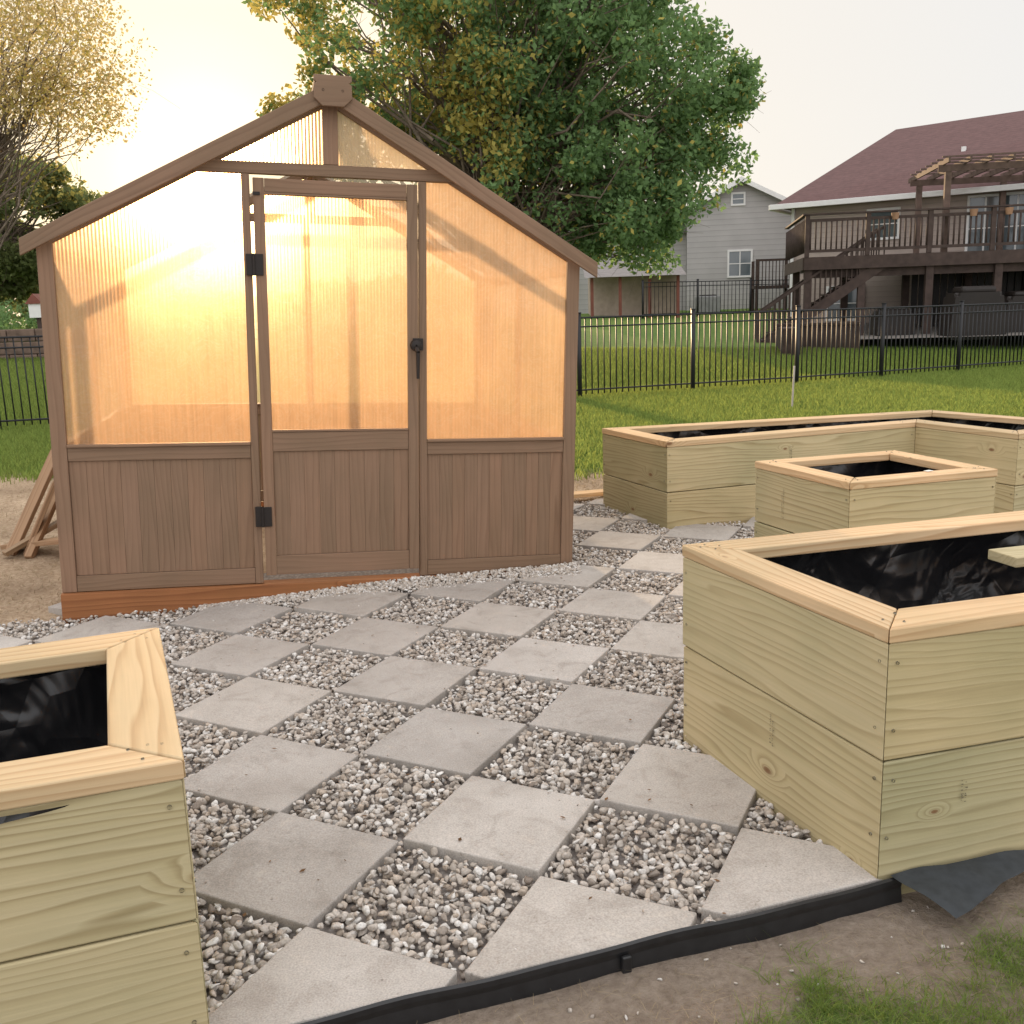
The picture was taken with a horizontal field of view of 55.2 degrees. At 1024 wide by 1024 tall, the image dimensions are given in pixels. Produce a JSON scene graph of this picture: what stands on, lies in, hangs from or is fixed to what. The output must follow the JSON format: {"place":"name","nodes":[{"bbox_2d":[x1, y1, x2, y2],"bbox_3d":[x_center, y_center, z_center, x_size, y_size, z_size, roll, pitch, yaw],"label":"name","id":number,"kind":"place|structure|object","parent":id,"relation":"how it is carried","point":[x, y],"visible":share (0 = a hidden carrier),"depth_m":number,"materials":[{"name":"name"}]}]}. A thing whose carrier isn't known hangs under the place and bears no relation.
{"place":"outdoors","nodes":[
{"label":"outdoors","id":0,"kind":"place"},
{"bbox_2d":[28,304,40,317],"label":"house body","id":1,"kind":"structure","parent":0,"point":[34,310],"depth_m":21.64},
{"bbox_2d":[25,294,39,303],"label":"house roof","id":2,"kind":"structure","parent":1,"relation":"on","point":[34,299],"depth_m":21.56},
{"bbox_2d":[0,308,1023,1023],"bbox_3d":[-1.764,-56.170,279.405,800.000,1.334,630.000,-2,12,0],"label":"ground","id":3,"kind":"structure","parent":0,"point":[876,930],"depth_m":2.21,"materials":[{"name":"soil"}]},
{"bbox_2d":[0,299,37,329],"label":"shrub","id":4,"kind":"object","parent":3,"relation":"on","point":[6,325],"visible":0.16,"depth_m":25.40,"materials":[{"name":"green plant"}]},
{"bbox_2d":[0,450,58,558],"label":"scrap lumber","id":5,"kind":"object","parent":3,"relation":"on","point":[33,542],"visible":0.65,"depth_m":6.31,"materials":[{"name":"beige wood"}]},
{"bbox_2d":[36,318,41,328],"bbox_3d":[-10.521,-3.695,21.939,0.080,1.300,0.080,-2,12,0],"label":"post","id":6,"kind":"object","parent":3,"relation":"on","point":[39,323],"visible":0.29,"depth_m":21.80,"materials":[{"name":"brown wood"}]},
{"bbox_2d":[0,150,108,316],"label":"shade tree","id":7,"kind":"object","parent":3,"relation":"on","point":[19,281],"visible":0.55,"depth_m":28.47,"materials":[{"name":"green plant"}]},
{"bbox_2d":[0,0,178,248],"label":"birch tree","id":8,"kind":"object","parent":3,"relation":"on","point":[26,66],"visible":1,"depth_m":20.22,"materials":[{"name":"yellow plant"}]},
{"bbox_2d":[0,296,268,328],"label":"tree line","id":9,"kind":"object","parent":3,"relation":"on","point":[254,297],"depth_m":67.42,"materials":[{"name":"green plant"}]},
{"bbox_2d":[19,74,597,623],"bbox_3d":[-1.193,-0.982,6.012,2.730,2.622,2.579,-2,11,-14],"label":"greenhouse","id":10,"kind":"object","parent":3,"relation":"on","point":[415,408],"visible":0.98,"depth_m":4.84,"materials":[{"name":"brown wood"}]},
{"bbox_2d":[0,500,1000,1019],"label":"gravel","id":11,"kind":"structure","parent":3,"relation":"on","point":[444,912],"depth_m":3.08,"materials":[{"name":"grey gravel"}]},
{"bbox_2d":[0,628,209,1023],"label":"raised garden bed","id":12,"kind":"object","parent":11,"relation":"on","point":[99,921],"visible":1,"depth_m":1.80,"materials":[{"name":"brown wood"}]},
{"bbox_2d":[0,496,881,1023],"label":"paving stones","id":13,"kind":"object","parent":11,"relation":"on","point":[310,972],"visible":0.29,"depth_m":2.91,"materials":[{"name":"concrete"}]},
{"bbox_2d":[159,538,725,916],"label":"leaf litter","id":14,"kind":"object","parent":13,"relation":"on","point":[459,839],"visible":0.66,"depth_m":2.82,"materials":[{"name":"brown plant"}]},
{"bbox_2d":[574,489,602,497],"bbox_3d":[0.536,-0.135,7.350,0.542,0.050,0.120,-8,13,-27],"label":"wood plank","id":15,"kind":"object","parent":13,"relation":"on","point":[588,493],"visible":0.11,"depth_m":7.33,"materials":[{"name":"brown wood"}]},
{"bbox_2d":[754,450,997,537],"bbox_3d":[1.853,0.078,5.095,0.891,0.664,0.772,-5,12,-16],"label":"raised garden bed","id":16,"kind":"object","parent":11,"relation":"on","point":[813,494],"visible":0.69,"depth_m":4.79,"materials":[{"name":"brown wood"}]},
{"bbox_2d":[241,0,766,286],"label":"maple tree","id":17,"kind":"object","parent":3,"relation":"on","point":[510,111],"visible":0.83,"depth_m":17.79,"materials":[{"name":"green plant"}]},
{"bbox_2d":[0,345,1023,1023],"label":"grass","id":18,"kind":"structure","parent":3,"relation":"on","point":[992,389],"depth_m":13.58,"materials":[{"name":"plant"}]},
{"bbox_2d":[0,300,1023,428],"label":"metal fence","id":19,"kind":"object","parent":3,"relation":"on","point":[798,310],"visible":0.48,"depth_m":16.78,"materials":[{"name":"black metal"}]},
{"bbox_2d":[300,876,901,1023],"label":"landscape edging","id":20,"kind":"object","parent":3,"relation":"on","point":[424,1007],"visible":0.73,"depth_m":2.17,"materials":[{"name":"black plastic"}]},
{"bbox_2d":[578,233,685,313],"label":"wing walls","id":21,"kind":"structure","parent":3,"relation":"on","point":[679,247],"depth_m":39.24,"materials":[{"name":"grey"}]},
{"bbox_2d":[583,259,685,317],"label":"garden shed","id":22,"kind":"structure","parent":3,"relation":"on","point":[610,293],"depth_m":34.00,"materials":[{"name":"grey paint"}]},
{"bbox_2d":[695,294,719,311],"bbox_3d":[7.166,-7.553,35.860,1.000,0.800,1.000,-2,12,0],"label":"air conditioner","id":23,"kind":"object","parent":3,"relation":"on","point":[710,302],"visible":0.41,"depth_m":35.46,"materials":[{"name":"white paint"}]},
{"bbox_2d":[641,278,789,318],"bbox_3d":[7.307,-7.356,33.752,6.263,1.371,0.066,-6,12,-18],"label":"metal fence","id":24,"kind":"object","parent":3,"relation":"on","point":[720,285],"visible":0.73,"depth_m":33.50,"materials":[{"name":"black metal"}]},
{"bbox_2d":[686,182,790,309],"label":"gable walls","id":25,"kind":"structure","parent":3,"relation":"on","point":[755,224],"depth_m":37.36,"materials":[{"name":"grey"}]},
{"bbox_2d":[727,252,728,275],"bbox_3d":[8.293,-9.511,37.529,0.069,0.900,0.058,0,12,10],"label":"window trim","id":26,"kind":"structure","parent":25,"relation":"attached to","point":[727,263],"depth_m":37.50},
{"bbox_2d":[733,194,743,203],"bbox_3d":[8.554,-11.840,37.017,0.400,0.350,0.040,0,12,10],"label":"gable vent glass","id":27,"kind":"object","parent":25,"relation":"attached to","point":[737,200],"visible":1,"depth_m":37.00,"materials":[{"name":"grey glass"}]},
{"bbox_2d":[731,192,745,193],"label":"gable vent trim","id":28,"kind":"structure","parent":25,"relation":"attached to","point":[738,192],"depth_m":36.92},
{"bbox_2d":[727,275,750,277],"bbox_3d":[8.737,-9.034,37.553,0.940,0.069,0.060,0,12,10],"label":"window trim","id":29,"kind":"structure","parent":25,"relation":"attached to","point":[738,276],"depth_m":37.54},
{"bbox_2d":[729,251,750,275],"bbox_3d":[8.726,-9.514,37.475,0.800,0.900,0.040,0,12,10],"label":"window glass","id":30,"kind":"object","parent":25,"relation":"attached to","point":[745,269],"visible":1,"depth_m":37.46,"materials":[{"name":"grey glass"}]},
{"bbox_2d":[739,251,740,275],"bbox_3d":[8.720,-9.508,37.445,0.040,0.896,0.018,0,12,10],"label":"window bar","id":31,"kind":"object","parent":30,"relation":"attached to","point":[739,262],"depth_m":37.42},
{"bbox_2d":[727,249,752,251],"bbox_3d":[8.707,-9.985,37.358,0.940,0.069,0.060,0,12,10],"label":"window trim","id":32,"kind":"structure","parent":25,"relation":"attached to","point":[740,250],"depth_m":37.32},
{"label":"roof slope","id":33,"kind":"object","parent":25,"relation":"on","visible":0},
{"bbox_2d":[693,177,741,208],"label":"rake trim","id":34,"kind":"structure","parent":33,"relation":"attached to","point":[731,184],"depth_m":36.62,"materials":[{"name":"white paint"}]},
{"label":"roof slope","id":35,"kind":"object","parent":25,"relation":"on","visible":0},
{"bbox_2d":[742,177,786,199],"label":"rake trim","id":36,"kind":"structure","parent":35,"relation":"attached to","point":[767,190],"depth_m":36.41,"materials":[{"name":"white paint"}]},
{"bbox_2d":[751,258,789,310],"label":"back steps","id":37,"kind":"structure","parent":3,"relation":"on","point":[786,286],"depth_m":35.08,"materials":[{"name":"brown wood"}]},
{"bbox_2d":[791,366,794,405],"bbox_3d":[3.751,-1.632,13.061,0.040,0.630,0.030,-2,12,0],"label":"marker stake","id":38,"kind":"object","parent":3,"relation":"on","point":[793,381],"visible":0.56,"depth_m":13.05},
{"bbox_2d":[602,410,1023,528],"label":"raised garden bed","id":39,"kind":"object","parent":3,"relation":"on","point":[670,476],"visible":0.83,"depth_m":6.53,"materials":[{"name":"brown wood"}]},
{"bbox_2d":[777,325,859,348],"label":"wall","id":40,"kind":"structure","parent":3,"relation":"on","point":[829,336],"depth_m":23.43,"materials":[{"name":"brick"}]},
{"bbox_2d":[777,321,861,326],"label":"patio wall","id":41,"kind":"structure","parent":40,"relation":"on","point":[819,324],"depth_m":23.41,"materials":[{"name":"brick"}]},
{"bbox_2d":[753,226,886,342],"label":"deck stairs","id":42,"kind":"structure","parent":3,"relation":"on","point":[845,287],"depth_m":24.77,"materials":[{"name":"brown wood"}]},
{"bbox_2d":[682,510,1023,919],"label":"raised garden bed","id":43,"kind":"object","parent":3,"relation":"on","point":[855,695],"visible":0.97,"depth_m":2.50,"materials":[{"name":"brown wood"}]},
{"bbox_2d":[784,151,1023,345],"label":"wooden deck","id":44,"kind":"structure","parent":3,"relation":"on","point":[999,262],"depth_m":24.27,"materials":[{"name":"brown wood"}]},
{"bbox_2d":[1006,271,1022,291],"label":"patio door glass","id":45,"kind":"object","parent":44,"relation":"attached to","point":[1014,280],"depth_m":26.97,"materials":[{"name":"black glass"}]},
{"bbox_2d":[793,189,1023,322],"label":"walls","id":46,"kind":"structure","parent":3,"relation":"on","point":[879,290],"depth_m":28.77,"materials":[{"name":"beige"}]},
{"bbox_2d":[789,209,794,316],"bbox_3d":[8.609,-7.293,30.118,0.090,3.900,0.090,6,14,32],"label":"downspout","id":47,"kind":"object","parent":46,"relation":"attached to","point":[792,220],"visible":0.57,"depth_m":30.00,"materials":[{"name":"white paint"}]},
{"bbox_2d":[825,318,854,320],"bbox_3d":[10.042,-5.810,29.563,1.140,0.069,0.060,6,14,32],"label":"window trim","id":48,"kind":"structure","parent":46,"relation":"attached to","point":[849,319],"depth_m":29.61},
{"bbox_2d":[828,288,856,318],"bbox_3d":[10.037,-6.290,29.482,1.000,0.900,0.040,6,14,32],"label":"window glass","id":49,"kind":"object","parent":46,"relation":"attached to","point":[852,296],"visible":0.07,"depth_m":29.43,"materials":[{"name":"grey glass"}]},
{"bbox_2d":[867,207,900,210],"bbox_3d":[10.790,-8.785,28.409,0.940,0.069,0.060,6,14,32],"label":"window trim","id":50,"kind":"structure","parent":46,"relation":"attached to","point":[894,208],"depth_m":28.35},
{"bbox_2d":[871,212,897,237],"bbox_3d":[10.813,-8.387,28.507,0.800,0.750,0.041,6,14,32],"label":"window glass","id":51,"kind":"object","parent":46,"relation":"attached to","point":[887,221],"visible":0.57,"depth_m":28.46,"materials":[{"name":"grey glass"}]},
{"bbox_2d":[870,236,898,240],"bbox_3d":[10.815,-7.981,28.573,0.940,0.069,0.060,6,14,32],"label":"window trim","id":52,"kind":"structure","parent":46,"relation":"attached to","point":[896,237],"depth_m":28.47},
{"bbox_2d":[897,209,900,235],"bbox_3d":[11.171,-8.348,28.261,0.069,0.750,0.058,6,14,32],"label":"window trim","id":53,"kind":"structure","parent":46,"relation":"attached to","point":[898,222],"depth_m":28.25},
{"bbox_2d":[778,110,1023,210],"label":"roof","id":54,"kind":"structure","parent":46,"relation":"on","point":[891,163],"depth_m":29.49,"materials":[{"name":"brown"}]},
{"bbox_2d":[768,205,790,214],"bbox_3d":[10.487,-10.148,33.784,0.110,0.150,9.900,6,14,32],"label":"gutter","id":55,"kind":"object","parent":54,"relation":"on","point":[783,211],"visible":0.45,"depth_m":30.56,"materials":[{"name":"white paint"}]},
{"bbox_2d":[769,183,1023,209],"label":"gutter","id":56,"kind":"object","parent":54,"relation":"on","point":[1008,187],"visible":1,"depth_m":27.70,"materials":[{"name":"white paint"}]},
{"bbox_2d":[964,198,969,250],"bbox_3d":[12.724,-7.905,27.352,0.069,1.650,0.058,6,14,32],"label":"patio door trim","id":57,"kind":"structure","parent":46,"relation":"attached to","point":[967,223],"depth_m":27.31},
{"bbox_2d":[967,194,1023,250],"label":"patio door glass","id":58,"kind":"object","parent":46,"relation":"attached to","point":[994,200],"visible":0.33,"depth_m":26.92,"materials":[{"name":"grey glass"}]},
{"bbox_2d":[968,191,1023,197],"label":"patio door trim","id":59,"kind":"structure","parent":46,"relation":"attached to","point":[995,194],"depth_m":26.84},
{"bbox_3d":[-11.221,-3.143,22.169,0.600,0.270,0.500,-2,12,-3],"label":"block","id":60,"kind":"object","parent":3,"relation":"on","visible":0},
{"bbox_2d":[10,354,37,357],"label":"block","id":61,"kind":"structure","parent":60,"relation":"on","point":[25,355],"depth_m":21.87,"materials":[{"name":"stone"}]},
{"bbox_2d":[0,341,28,354],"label":"block","id":62,"kind":"structure","parent":61,"relation":"on","point":[11,351],"depth_m":21.82,"materials":[{"name":"stone"}]},
{"bbox_2d":[6,329,35,341],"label":"block","id":63,"kind":"structure","parent":62,"relation":"on","point":[21,332],"depth_m":21.77,"materials":[{"name":"stone"}]},
{"bbox_2d":[0,0,1023,327],"label":"sky","id":64,"kind":"structure","parent":0,"point":[842,76],"materials":[{"name":"white"}]},
{"bbox_2d":[778,326,800,355],"bbox_3d":[6.471,-3.986,22.873,0.400,0.650,1.599,1,12,11],"label":"wall return","id":65,"kind":"object","parent":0,"point":[784,340],"depth_m":22.13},
{"bbox_2d":[860,323,1023,338],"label":"patio","id":66,"kind":"structure","parent":0,"point":[898,336],"depth_m":24.07,"materials":[{"name":"concrete"}]},
{"bbox_2d":[868,306,915,338],"bbox_3d":[9.555,-4.763,24.605,1.000,0.791,0.600,-2,12,0],"label":"covered grill","id":67,"kind":"object","parent":66,"relation":"on","point":[894,323],"visible":0.52,"depth_m":24.33,"materials":[{"name":"fabric"}]},
{"bbox_2d":[937,285,1005,339],"bbox_3d":[11.055,-4.783,23.488,1.400,1.243,0.650,-2,12,0],"label":"covered grill","id":68,"kind":"object","parent":66,"relation":"on","point":[976,294],"visible":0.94,"depth_m":23.19,"materials":[{"name":"fabric"}]},
{"bbox_2d":[1004,291,1023,335],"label":"covered grill","id":69,"kind":"object","parent":66,"relation":"on","point":[1013,296],"visible":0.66,"depth_m":23.81,"materials":[{"name":"fabric"}]},
{"bbox_2d":[982,197,986,250],"bbox_3d":[13.085,-7.867,27.111,0.040,1.646,0.018,6,14,32],"label":"patio door bar","id":70,"kind":"object","parent":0,"point":[984,223],"visible":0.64,"depth_m":27.09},
{"bbox_2d":[1014,194,1019,248],"bbox_3d":[13.760,-7.802,26.687,0.040,1.646,0.018,6,14,32],"label":"patio door bar","id":71,"kind":"object","parent":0,"point":[1016,221],"visible":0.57,"depth_m":26.66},
{"bbox_3d":[-10.311,-3.456,22.158,0.600,0.270,0.500,-2,12,-3],"label":"block","id":72,"kind":"object","parent":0,"visible":0},
{"bbox_2d":[23,341,43,353],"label":"block","id":73,"kind":"structure","parent":72,"relation":"on","point":[34,350],"depth_m":21.84,"materials":[{"name":"stone"}]},
{"bbox_2d":[35,329,42,340],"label":"block","id":74,"kind":"structure","parent":73,"relation":"on","point":[38,331],"depth_m":21.79,"materials":[{"name":"stone"}]},
{"bbox_3d":[-11.857,-3.666,22.026,0.600,0.270,0.500,-2,12,-3],"label":"block","id":75,"kind":"object","parent":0,"visible":0},
{"bbox_2d":[0,329,10,341],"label":"block","id":76,"kind":"structure","parent":75,"relation":"on","point":[3,333],"depth_m":21.75,"materials":[{"name":"stone"}]}
]}

